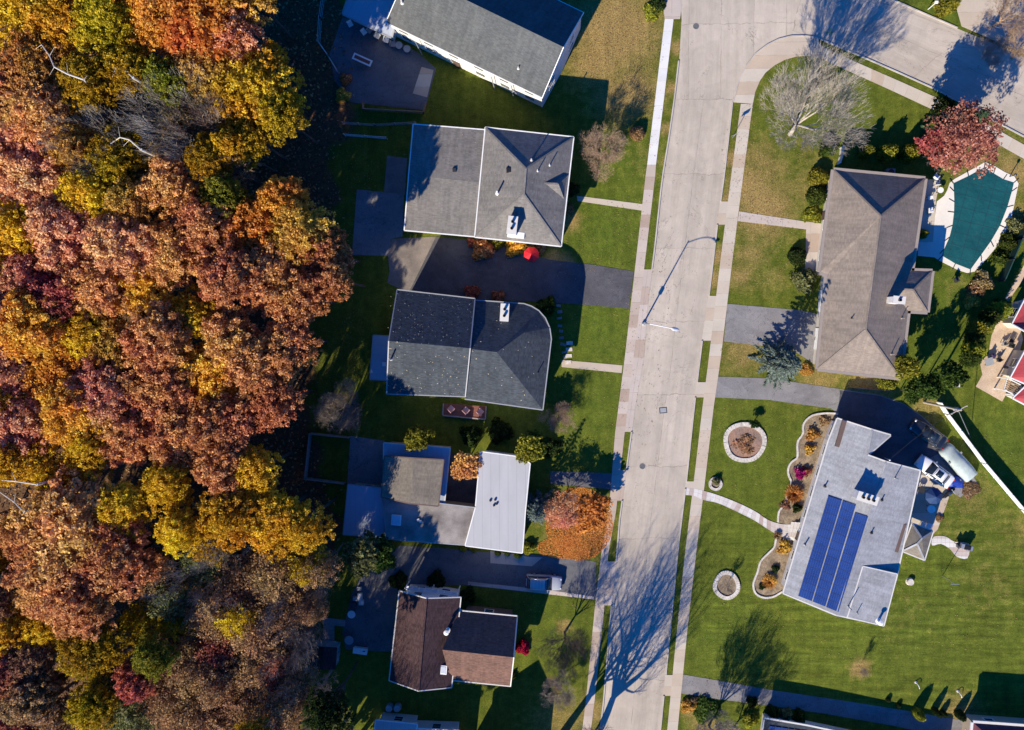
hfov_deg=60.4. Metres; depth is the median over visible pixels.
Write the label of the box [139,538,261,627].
bare tree
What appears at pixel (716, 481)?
shrub
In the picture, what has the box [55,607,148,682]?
autumn tree
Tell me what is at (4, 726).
autumn tree
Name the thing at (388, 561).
tree
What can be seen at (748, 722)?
shrub
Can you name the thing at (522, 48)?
white house
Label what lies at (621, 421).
sidewalk
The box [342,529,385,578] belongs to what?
tree
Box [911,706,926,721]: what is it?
clipped shrub
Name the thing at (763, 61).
corner sidewalk
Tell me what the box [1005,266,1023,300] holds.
bare path
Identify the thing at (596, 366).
house path
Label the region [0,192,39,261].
autumn tree
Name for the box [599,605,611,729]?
kerb
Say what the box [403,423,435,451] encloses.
tree
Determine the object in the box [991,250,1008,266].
shrub
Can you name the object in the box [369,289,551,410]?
charcoal house
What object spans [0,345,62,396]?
autumn tree
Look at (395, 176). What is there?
back path
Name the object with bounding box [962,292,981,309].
shrub
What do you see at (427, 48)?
window
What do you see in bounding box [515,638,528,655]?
shrub
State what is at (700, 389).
driveway apron
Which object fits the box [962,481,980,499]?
shrub
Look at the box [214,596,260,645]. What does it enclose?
thin autumn tree
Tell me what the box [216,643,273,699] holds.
thin autumn tree
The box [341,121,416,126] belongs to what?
boundary fence
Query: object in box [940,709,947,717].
clipped shrub
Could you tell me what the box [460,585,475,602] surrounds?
shrub
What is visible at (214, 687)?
thin autumn tree
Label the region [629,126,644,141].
clipped shrub
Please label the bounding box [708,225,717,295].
kerb
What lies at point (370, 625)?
house driveway
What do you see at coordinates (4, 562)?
autumn tree
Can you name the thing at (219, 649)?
thin autumn tree
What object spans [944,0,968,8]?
walk
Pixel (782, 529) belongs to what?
flagstone path
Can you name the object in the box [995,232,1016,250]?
shrub
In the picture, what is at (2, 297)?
autumn tree
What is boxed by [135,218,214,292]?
autumn tree
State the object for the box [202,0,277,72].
autumn tree
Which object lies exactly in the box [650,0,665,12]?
shrub
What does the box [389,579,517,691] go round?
brown house
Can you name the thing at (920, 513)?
patio
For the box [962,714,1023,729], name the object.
maroon house
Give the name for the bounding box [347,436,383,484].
back terrace
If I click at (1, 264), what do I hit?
autumn tree
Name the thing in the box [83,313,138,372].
autumn tree
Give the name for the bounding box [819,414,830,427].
flowering plant
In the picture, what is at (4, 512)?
autumn tree
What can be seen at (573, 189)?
shrub
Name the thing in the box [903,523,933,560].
patio pavilion
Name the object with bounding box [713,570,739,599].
ring bed
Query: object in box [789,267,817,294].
shrub
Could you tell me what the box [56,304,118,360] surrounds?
autumn tree
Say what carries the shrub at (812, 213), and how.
on the ground at (978, 662)
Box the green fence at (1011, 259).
[998,220,1023,281]
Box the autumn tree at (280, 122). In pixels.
[255,81,318,147]
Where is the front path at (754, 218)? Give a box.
[738,211,805,228]
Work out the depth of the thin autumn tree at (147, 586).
100.35 m
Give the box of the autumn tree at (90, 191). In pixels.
[50,161,155,219]
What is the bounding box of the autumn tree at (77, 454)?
[61,430,121,483]
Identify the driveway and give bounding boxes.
[342,545,596,651]
[410,237,633,308]
[550,471,611,488]
[681,675,962,729]
[715,377,976,496]
[724,304,816,362]
[838,390,939,465]
[957,0,1023,49]
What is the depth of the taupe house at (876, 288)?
102.41 m
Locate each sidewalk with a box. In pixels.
[582,165,655,729]
[647,19,673,164]
[667,104,752,729]
[734,37,826,103]
[822,47,1023,157]
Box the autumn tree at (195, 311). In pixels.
[164,284,245,338]
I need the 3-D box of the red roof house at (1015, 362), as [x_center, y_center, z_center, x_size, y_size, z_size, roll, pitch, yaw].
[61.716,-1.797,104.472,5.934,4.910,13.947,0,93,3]
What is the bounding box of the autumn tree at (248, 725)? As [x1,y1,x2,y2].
[232,698,282,729]
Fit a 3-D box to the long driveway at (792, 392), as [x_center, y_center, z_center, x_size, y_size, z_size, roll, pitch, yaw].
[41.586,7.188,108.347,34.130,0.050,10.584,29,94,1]
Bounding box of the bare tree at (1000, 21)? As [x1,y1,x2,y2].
[978,0,1023,42]
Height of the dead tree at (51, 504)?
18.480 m
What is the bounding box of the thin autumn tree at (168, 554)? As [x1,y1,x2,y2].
[157,537,202,572]
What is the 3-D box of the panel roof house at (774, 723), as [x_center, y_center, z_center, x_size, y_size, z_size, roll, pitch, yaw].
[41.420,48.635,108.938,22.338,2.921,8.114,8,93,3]
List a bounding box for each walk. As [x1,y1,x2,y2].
[919,177,940,241]
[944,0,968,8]
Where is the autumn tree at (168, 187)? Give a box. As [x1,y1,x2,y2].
[134,151,200,220]
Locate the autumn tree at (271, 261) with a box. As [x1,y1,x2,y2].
[234,233,315,318]
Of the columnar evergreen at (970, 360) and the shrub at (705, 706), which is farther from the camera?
the shrub at (705, 706)
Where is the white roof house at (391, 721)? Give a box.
[374,712,459,729]
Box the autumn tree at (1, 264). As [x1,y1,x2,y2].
[0,235,32,285]
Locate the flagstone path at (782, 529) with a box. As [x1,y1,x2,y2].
[686,488,791,540]
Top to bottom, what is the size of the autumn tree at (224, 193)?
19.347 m
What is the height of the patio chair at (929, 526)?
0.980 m
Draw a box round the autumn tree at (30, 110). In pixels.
[0,69,93,150]
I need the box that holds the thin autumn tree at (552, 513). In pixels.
[540,490,585,529]
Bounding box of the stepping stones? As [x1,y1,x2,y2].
[556,304,572,363]
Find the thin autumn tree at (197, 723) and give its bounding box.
[160,684,224,729]
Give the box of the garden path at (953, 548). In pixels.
[931,536,969,558]
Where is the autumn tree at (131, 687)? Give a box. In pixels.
[111,637,189,705]
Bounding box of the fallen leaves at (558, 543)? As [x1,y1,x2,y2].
[537,487,612,560]
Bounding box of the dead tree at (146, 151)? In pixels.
[110,128,201,176]
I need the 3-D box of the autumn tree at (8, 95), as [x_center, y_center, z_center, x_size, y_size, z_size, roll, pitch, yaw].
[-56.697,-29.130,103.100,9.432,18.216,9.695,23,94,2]
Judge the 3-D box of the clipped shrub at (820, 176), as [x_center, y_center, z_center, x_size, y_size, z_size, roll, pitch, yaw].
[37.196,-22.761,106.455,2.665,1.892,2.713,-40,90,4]
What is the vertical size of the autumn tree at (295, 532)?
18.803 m
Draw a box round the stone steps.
[787,522,799,540]
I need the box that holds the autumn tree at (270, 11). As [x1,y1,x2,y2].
[226,0,293,39]
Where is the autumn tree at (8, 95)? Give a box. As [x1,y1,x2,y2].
[0,64,23,125]
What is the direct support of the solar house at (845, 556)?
on the ground at (978, 662)
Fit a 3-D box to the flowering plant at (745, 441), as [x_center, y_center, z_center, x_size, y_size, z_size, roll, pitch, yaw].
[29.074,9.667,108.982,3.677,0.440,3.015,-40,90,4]
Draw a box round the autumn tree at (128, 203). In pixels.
[101,176,176,238]
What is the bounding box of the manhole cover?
[693,23,698,28]
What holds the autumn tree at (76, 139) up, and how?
on the ground at (978, 662)
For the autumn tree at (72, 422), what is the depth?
96.14 m
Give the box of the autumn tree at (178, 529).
[152,501,210,559]
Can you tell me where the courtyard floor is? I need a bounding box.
[446,453,478,506]
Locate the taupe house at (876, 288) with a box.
[813,167,934,379]
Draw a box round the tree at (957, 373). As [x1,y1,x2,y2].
[929,359,970,390]
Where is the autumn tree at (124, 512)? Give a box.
[94,480,180,542]
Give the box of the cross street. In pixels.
[792,0,1023,134]
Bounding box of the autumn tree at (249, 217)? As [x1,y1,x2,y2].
[219,194,282,256]
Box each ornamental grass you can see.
[761,573,776,589]
[773,532,781,539]
[784,484,803,503]
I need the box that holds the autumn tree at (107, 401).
[63,353,140,427]
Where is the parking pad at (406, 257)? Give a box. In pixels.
[387,237,435,289]
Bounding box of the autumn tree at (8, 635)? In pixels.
[0,596,38,659]
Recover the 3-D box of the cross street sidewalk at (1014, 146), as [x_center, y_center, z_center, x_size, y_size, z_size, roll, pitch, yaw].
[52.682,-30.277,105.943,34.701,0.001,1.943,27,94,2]
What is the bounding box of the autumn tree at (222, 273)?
[187,231,267,315]
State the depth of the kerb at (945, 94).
105.96 m
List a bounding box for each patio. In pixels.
[330,17,435,109]
[352,189,403,255]
[908,474,948,533]
[976,321,1022,400]
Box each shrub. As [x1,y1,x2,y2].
[295,642,306,658]
[310,376,361,432]
[335,86,350,103]
[339,72,352,86]
[387,569,406,590]
[426,568,445,587]
[459,425,483,448]
[459,546,466,552]
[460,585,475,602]
[463,285,481,299]
[466,238,475,246]
[469,547,476,552]
[471,238,496,260]
[488,416,513,444]
[491,290,504,300]
[492,240,503,250]
[505,241,526,257]
[512,671,516,679]
[513,553,521,558]
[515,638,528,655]
[523,540,536,555]
[535,244,546,254]
[535,296,555,317]
[538,401,575,433]
[540,669,575,710]
[545,437,562,458]
[566,204,573,215]
[567,182,580,197]
[579,124,630,182]
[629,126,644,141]
[642,3,663,22]
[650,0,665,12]
[681,696,696,713]
[690,695,697,703]
[693,694,721,724]
[712,477,720,485]
[742,711,759,729]
[746,694,757,708]
[759,583,765,589]
[767,704,779,717]
[771,565,779,573]
[779,706,792,720]
[787,247,806,265]
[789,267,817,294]
[791,707,805,722]
[792,503,802,512]
[800,363,813,375]
[802,204,821,223]
[805,185,826,205]
[807,166,828,186]
[818,137,838,156]
[857,144,874,159]
[876,143,898,162]
[897,143,920,163]
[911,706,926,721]
[919,229,929,238]
[931,706,942,718]
[932,0,961,18]
[935,514,943,522]
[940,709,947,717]
[953,709,966,721]
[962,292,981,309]
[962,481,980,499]
[966,280,984,296]
[969,269,994,289]
[974,32,1015,67]
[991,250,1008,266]
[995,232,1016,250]
[1004,217,1023,234]
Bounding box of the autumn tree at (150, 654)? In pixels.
[131,623,192,682]
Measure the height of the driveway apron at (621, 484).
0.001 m
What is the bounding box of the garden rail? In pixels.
[343,133,387,139]
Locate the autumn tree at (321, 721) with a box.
[299,661,357,729]
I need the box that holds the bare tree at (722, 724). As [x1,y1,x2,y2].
[696,709,741,729]
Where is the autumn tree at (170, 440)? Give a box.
[140,405,216,474]
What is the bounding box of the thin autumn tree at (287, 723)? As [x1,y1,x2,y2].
[254,670,314,729]
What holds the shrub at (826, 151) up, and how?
on the ground at (978, 662)
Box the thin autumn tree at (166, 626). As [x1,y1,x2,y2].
[152,603,201,645]
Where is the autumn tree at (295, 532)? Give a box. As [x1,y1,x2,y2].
[271,496,337,555]
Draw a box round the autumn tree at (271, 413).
[243,377,312,432]
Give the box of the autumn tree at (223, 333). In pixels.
[200,302,260,368]
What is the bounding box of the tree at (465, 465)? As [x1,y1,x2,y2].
[450,450,482,481]
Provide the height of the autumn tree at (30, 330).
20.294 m
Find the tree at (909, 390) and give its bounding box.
[900,380,921,404]
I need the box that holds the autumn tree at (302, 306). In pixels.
[268,263,335,328]
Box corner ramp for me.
[664,0,681,18]
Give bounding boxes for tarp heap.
[949,475,963,487]
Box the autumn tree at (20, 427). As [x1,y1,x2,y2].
[0,386,61,463]
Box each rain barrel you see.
[386,702,393,711]
[394,702,401,711]
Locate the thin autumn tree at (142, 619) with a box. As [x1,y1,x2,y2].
[117,598,164,651]
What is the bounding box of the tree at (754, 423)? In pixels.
[749,419,761,428]
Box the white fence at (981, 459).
[936,402,1023,512]
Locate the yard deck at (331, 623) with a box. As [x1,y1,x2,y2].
[323,618,344,640]
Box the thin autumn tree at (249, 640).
[230,601,300,667]
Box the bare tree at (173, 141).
[113,63,224,174]
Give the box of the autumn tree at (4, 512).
[0,505,20,516]
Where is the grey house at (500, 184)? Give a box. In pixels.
[404,123,573,246]
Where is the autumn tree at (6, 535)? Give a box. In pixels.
[0,509,55,556]
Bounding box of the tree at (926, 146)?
[913,126,967,168]
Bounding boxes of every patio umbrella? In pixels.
[524,247,538,261]
[925,488,941,503]
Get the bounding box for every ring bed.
[709,477,722,490]
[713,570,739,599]
[723,422,766,462]
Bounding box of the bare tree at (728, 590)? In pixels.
[724,585,733,593]
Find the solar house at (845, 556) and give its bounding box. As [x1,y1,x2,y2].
[781,418,920,626]
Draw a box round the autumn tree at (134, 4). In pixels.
[103,0,158,39]
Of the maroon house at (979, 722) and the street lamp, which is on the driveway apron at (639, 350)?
the street lamp
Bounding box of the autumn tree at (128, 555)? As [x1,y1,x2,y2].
[74,509,168,604]
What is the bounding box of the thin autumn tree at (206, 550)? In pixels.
[192,526,243,568]
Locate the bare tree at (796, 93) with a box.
[759,39,875,158]
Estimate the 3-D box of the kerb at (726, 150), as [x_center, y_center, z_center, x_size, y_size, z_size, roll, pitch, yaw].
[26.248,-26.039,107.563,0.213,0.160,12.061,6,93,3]
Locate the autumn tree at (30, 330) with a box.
[0,280,74,362]
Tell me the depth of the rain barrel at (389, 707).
112.16 m
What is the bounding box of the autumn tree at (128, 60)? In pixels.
[92,33,161,98]
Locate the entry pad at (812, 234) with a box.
[805,221,820,275]
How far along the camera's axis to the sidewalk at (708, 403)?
109.11 m
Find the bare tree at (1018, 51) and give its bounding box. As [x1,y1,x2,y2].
[1003,22,1023,66]
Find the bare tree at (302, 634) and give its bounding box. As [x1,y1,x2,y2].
[249,601,329,683]
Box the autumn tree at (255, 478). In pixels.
[225,443,293,502]
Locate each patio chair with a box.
[346,20,353,26]
[360,27,367,35]
[374,32,380,39]
[383,36,389,43]
[389,40,395,47]
[447,405,454,412]
[462,406,469,414]
[476,408,483,415]
[926,522,932,529]
[931,173,939,179]
[933,181,940,185]
[994,356,1003,361]
[1001,340,1008,345]
[1006,343,1015,347]
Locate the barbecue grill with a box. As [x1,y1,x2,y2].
[959,543,972,550]
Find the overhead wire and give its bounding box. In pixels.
[892,410,955,457]
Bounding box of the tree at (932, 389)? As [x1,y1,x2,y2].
[907,371,944,399]
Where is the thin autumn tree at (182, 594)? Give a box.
[137,573,199,633]
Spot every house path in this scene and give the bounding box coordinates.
[562,360,621,372]
[577,196,641,210]
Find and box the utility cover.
[659,407,666,412]
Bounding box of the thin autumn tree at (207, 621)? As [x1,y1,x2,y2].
[181,584,246,654]
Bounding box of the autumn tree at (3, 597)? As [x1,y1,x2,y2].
[0,584,19,623]
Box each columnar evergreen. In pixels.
[958,350,982,368]
[961,342,987,356]
[962,330,985,345]
[966,319,994,336]
[977,308,1004,325]
[986,300,1013,318]
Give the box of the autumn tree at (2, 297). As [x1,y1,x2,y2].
[0,294,9,346]
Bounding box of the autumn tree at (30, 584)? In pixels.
[0,519,127,623]
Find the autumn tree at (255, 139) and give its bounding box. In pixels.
[214,100,288,170]
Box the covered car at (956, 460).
[938,443,977,481]
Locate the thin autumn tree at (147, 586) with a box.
[130,545,180,599]
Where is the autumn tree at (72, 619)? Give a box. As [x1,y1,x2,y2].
[47,575,133,645]
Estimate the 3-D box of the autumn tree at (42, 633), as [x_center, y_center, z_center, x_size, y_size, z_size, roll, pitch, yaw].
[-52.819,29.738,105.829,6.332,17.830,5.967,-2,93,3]
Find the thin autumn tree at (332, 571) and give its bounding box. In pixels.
[296,542,344,591]
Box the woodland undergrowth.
[0,0,353,729]
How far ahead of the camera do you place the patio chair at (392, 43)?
108.73 m
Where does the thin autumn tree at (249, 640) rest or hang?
on the ground at (978, 662)
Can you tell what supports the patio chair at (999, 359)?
on the tan patio at (989, 381)
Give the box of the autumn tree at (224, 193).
[196,169,253,218]
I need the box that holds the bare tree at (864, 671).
[859,666,870,676]
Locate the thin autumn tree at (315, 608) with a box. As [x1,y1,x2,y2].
[292,581,335,626]
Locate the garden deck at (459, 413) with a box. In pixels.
[442,403,486,419]
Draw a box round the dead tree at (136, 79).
[112,68,207,121]
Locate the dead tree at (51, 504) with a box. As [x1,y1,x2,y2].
[0,483,115,512]
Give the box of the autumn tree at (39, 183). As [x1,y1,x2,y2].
[4,135,76,218]
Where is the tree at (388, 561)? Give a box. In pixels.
[371,533,396,574]
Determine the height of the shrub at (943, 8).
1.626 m
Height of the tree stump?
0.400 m
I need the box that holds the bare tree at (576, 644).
[531,625,593,682]
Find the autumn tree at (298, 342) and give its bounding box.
[264,315,327,372]
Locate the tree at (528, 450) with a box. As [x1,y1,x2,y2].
[514,432,545,464]
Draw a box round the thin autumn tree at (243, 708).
[216,678,271,729]
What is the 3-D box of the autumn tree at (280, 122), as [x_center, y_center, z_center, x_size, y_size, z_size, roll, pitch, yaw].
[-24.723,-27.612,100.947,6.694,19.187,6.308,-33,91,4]
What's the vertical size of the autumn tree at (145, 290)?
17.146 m
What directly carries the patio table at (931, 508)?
on the patio at (920, 513)
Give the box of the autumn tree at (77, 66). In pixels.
[55,42,156,116]
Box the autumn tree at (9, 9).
[0,0,74,52]
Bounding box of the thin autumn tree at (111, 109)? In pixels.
[85,92,159,138]
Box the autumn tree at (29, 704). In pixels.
[0,665,69,729]
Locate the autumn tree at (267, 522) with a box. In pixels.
[236,487,310,563]
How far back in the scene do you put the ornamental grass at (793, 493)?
108.61 m
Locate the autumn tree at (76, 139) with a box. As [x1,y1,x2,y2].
[35,118,141,180]
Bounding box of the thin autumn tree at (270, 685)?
[248,635,312,696]
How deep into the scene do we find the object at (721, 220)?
107.96 m
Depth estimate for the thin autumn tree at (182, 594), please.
100.25 m
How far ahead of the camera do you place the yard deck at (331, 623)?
113.00 m
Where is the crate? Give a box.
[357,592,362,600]
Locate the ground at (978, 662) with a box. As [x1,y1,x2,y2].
[0,0,1023,729]
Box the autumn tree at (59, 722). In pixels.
[30,679,110,729]
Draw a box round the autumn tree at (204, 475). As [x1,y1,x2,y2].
[189,441,269,498]
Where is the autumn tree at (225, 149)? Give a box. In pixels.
[208,126,278,172]
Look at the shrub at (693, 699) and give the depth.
110.62 m
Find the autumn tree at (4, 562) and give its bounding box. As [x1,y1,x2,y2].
[0,547,20,592]
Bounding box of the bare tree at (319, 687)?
[263,665,355,729]
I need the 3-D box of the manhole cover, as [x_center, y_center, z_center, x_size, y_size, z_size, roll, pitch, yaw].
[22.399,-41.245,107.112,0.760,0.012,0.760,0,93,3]
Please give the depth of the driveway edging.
111.48 m
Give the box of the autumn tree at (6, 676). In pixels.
[0,631,55,699]
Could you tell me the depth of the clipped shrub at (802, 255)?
106.93 m
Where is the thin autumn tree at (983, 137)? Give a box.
[923,95,1009,178]
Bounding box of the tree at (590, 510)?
[573,493,612,534]
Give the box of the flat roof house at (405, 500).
[343,442,530,553]
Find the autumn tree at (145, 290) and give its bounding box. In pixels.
[108,255,194,321]
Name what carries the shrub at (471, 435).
on the ground at (978, 662)
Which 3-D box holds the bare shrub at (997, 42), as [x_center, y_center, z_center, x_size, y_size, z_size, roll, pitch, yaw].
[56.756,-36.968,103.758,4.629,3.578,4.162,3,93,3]
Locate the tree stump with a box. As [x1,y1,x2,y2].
[905,578,913,584]
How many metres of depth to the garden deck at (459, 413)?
110.47 m
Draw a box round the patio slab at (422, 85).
[413,67,432,96]
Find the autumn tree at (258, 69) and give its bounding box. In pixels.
[207,37,306,130]
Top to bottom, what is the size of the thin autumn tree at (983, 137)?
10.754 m
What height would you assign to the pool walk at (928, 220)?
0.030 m
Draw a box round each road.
[601,99,732,729]
[675,0,798,98]
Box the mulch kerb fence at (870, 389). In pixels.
[849,386,890,391]
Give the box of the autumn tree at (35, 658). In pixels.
[7,639,61,687]
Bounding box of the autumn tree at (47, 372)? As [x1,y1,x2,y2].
[18,333,96,406]
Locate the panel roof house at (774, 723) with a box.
[760,713,848,729]
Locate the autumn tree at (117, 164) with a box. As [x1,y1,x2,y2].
[82,122,158,189]
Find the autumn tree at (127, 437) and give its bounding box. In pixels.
[92,403,185,469]
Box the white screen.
[836,146,843,164]
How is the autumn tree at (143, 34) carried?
on the ground at (978, 662)
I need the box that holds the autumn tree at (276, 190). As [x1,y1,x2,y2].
[256,174,320,221]
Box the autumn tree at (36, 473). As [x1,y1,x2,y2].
[15,437,82,494]
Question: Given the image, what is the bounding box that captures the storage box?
[353,646,367,654]
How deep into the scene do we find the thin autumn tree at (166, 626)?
101.55 m
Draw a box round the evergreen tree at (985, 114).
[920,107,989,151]
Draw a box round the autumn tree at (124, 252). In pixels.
[81,208,156,287]
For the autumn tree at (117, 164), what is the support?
on the ground at (978, 662)
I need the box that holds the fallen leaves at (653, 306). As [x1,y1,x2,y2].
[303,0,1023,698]
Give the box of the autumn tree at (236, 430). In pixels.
[185,392,263,468]
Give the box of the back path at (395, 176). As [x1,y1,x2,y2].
[384,156,406,194]
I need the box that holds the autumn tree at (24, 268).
[0,242,53,298]
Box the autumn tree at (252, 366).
[222,330,302,400]
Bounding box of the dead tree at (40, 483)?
[2,461,125,485]
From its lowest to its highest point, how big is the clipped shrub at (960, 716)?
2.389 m
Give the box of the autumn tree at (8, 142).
[0,117,45,204]
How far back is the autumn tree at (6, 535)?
97.75 m
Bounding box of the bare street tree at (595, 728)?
[577,717,613,729]
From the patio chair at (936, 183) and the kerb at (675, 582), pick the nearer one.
the patio chair at (936, 183)
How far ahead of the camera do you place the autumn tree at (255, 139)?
94.83 m
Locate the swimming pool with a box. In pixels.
[918,161,1018,275]
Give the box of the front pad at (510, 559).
[490,551,541,565]
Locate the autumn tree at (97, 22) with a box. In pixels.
[66,0,169,64]
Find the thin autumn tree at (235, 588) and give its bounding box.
[206,552,268,614]
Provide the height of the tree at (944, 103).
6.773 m
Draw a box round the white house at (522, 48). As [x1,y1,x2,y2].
[342,0,583,106]
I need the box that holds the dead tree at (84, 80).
[36,44,148,121]
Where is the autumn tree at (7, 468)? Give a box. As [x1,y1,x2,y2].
[0,441,61,486]
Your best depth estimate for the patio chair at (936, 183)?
105.96 m
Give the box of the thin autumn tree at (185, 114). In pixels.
[143,90,216,165]
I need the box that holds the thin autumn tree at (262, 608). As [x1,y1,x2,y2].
[240,579,311,638]
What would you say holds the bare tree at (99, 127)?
on the ground at (978, 662)
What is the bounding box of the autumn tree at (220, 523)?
[194,484,276,552]
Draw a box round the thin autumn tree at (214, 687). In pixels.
[187,652,244,710]
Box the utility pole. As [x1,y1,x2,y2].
[923,401,970,437]
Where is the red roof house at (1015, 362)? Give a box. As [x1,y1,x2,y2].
[1001,299,1023,404]
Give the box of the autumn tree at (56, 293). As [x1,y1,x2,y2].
[26,265,78,329]
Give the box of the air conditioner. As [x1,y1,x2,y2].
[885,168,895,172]
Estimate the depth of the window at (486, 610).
110.50 m
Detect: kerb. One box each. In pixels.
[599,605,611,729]
[616,501,622,561]
[626,432,631,469]
[651,60,678,269]
[660,696,664,729]
[665,489,685,674]
[686,397,695,481]
[697,341,702,381]
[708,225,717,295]
[720,102,732,200]
[732,35,817,101]
[817,37,1023,136]
[893,0,957,27]
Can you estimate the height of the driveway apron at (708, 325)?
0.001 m
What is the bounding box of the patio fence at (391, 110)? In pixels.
[362,101,426,113]
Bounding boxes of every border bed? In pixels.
[752,531,792,598]
[777,412,837,524]
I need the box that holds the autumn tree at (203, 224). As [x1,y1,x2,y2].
[172,194,236,257]
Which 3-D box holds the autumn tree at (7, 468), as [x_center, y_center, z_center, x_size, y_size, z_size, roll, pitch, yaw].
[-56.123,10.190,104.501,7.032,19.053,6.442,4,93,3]
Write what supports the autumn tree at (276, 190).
on the ground at (978, 662)
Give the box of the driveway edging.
[468,582,593,598]
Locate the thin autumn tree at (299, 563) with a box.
[278,536,333,586]
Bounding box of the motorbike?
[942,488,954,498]
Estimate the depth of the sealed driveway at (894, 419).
108.09 m
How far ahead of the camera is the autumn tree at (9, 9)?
95.71 m
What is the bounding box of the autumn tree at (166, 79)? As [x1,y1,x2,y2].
[139,53,215,110]
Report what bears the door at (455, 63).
in the white house at (522, 48)
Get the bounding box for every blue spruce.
[526,489,557,525]
[747,336,802,389]
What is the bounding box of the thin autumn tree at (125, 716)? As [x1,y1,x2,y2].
[104,683,167,729]
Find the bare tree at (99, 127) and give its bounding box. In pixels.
[35,105,150,180]
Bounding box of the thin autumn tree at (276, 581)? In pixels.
[238,549,312,615]
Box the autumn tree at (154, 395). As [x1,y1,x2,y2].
[113,352,199,425]
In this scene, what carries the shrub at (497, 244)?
on the ground at (978, 662)
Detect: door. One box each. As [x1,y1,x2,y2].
[452,60,461,68]
[814,328,818,348]
[817,290,821,310]
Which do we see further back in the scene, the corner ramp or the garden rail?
the garden rail
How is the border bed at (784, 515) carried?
on the ground at (978, 662)
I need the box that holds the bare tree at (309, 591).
[250,544,332,618]
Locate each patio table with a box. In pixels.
[344,635,353,644]
[347,610,354,617]
[352,52,371,65]
[395,41,402,48]
[403,45,410,52]
[918,486,924,492]
[926,505,935,512]
[936,187,943,192]
[983,357,993,365]
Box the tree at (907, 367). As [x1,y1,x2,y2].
[894,354,920,380]
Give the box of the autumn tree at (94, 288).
[53,245,156,327]
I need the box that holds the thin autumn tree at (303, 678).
[274,658,324,702]
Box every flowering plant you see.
[730,433,755,453]
[776,538,792,554]
[778,500,789,509]
[793,467,805,479]
[802,465,811,477]
[804,444,815,455]
[805,427,820,440]
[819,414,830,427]
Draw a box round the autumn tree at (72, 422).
[34,372,130,451]
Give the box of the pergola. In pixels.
[994,377,1021,395]
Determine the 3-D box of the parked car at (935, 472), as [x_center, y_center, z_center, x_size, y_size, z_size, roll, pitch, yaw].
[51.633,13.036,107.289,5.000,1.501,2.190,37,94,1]
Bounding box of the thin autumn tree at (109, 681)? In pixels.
[89,654,146,706]
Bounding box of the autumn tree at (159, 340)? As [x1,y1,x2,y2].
[116,300,209,374]
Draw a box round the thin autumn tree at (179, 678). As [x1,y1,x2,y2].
[158,626,217,703]
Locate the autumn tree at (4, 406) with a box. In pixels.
[0,382,28,417]
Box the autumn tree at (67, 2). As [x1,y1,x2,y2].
[58,0,74,16]
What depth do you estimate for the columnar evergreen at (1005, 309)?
103.46 m
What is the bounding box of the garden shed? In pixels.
[308,640,340,669]
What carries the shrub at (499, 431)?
on the ground at (978, 662)
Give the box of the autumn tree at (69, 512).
[4,462,116,592]
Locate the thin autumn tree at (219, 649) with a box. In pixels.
[194,615,252,671]
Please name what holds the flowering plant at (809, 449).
on the border bed at (784, 515)
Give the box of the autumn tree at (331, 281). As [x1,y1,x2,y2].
[311,257,364,302]
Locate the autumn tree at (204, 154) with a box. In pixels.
[183,131,260,185]
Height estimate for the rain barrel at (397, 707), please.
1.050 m
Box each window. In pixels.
[393,716,403,720]
[425,46,437,54]
[432,723,441,728]
[475,70,485,77]
[484,609,493,612]
[500,82,509,89]
[1008,358,1018,367]
[1009,308,1018,316]
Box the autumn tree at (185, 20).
[138,0,249,62]
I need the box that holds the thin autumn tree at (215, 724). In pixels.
[200,690,256,729]
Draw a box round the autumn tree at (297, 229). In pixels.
[265,197,339,265]
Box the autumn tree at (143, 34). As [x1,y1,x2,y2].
[130,0,213,67]
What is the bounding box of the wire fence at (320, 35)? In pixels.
[316,0,339,73]
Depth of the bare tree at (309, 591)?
99.75 m
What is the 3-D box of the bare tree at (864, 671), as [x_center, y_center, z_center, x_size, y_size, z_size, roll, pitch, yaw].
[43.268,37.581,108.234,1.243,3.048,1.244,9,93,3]
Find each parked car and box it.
[526,573,562,591]
[907,418,948,449]
[914,454,955,488]
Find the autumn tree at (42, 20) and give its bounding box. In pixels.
[9,0,89,64]
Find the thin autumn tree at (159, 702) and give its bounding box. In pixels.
[136,675,197,728]
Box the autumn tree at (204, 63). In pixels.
[165,39,243,107]
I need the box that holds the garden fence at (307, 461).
[303,432,350,484]
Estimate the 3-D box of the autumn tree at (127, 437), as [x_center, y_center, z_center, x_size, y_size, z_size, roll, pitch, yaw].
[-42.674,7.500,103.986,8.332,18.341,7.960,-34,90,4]
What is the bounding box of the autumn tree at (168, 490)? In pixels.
[139,457,194,514]
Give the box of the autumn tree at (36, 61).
[0,22,94,102]
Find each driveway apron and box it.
[605,561,616,604]
[617,470,626,500]
[625,269,651,431]
[663,675,672,695]
[685,481,693,488]
[695,382,705,396]
[702,296,715,340]
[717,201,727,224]
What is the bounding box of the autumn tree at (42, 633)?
[18,601,92,651]
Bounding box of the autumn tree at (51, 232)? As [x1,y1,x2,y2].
[20,197,98,276]
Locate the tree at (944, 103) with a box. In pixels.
[926,95,955,121]
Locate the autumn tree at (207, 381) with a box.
[177,339,240,412]
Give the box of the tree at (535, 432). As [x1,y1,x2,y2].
[526,429,550,455]
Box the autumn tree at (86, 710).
[62,673,119,729]
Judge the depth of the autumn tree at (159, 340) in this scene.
94.58 m
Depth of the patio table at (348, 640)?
112.29 m
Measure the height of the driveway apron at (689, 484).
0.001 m
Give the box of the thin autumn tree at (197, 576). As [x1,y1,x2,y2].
[175,543,235,593]
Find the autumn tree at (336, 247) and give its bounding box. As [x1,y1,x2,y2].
[296,225,359,273]
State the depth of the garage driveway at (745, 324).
108.28 m
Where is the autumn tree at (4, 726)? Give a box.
[0,681,75,729]
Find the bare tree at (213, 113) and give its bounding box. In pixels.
[142,90,270,194]

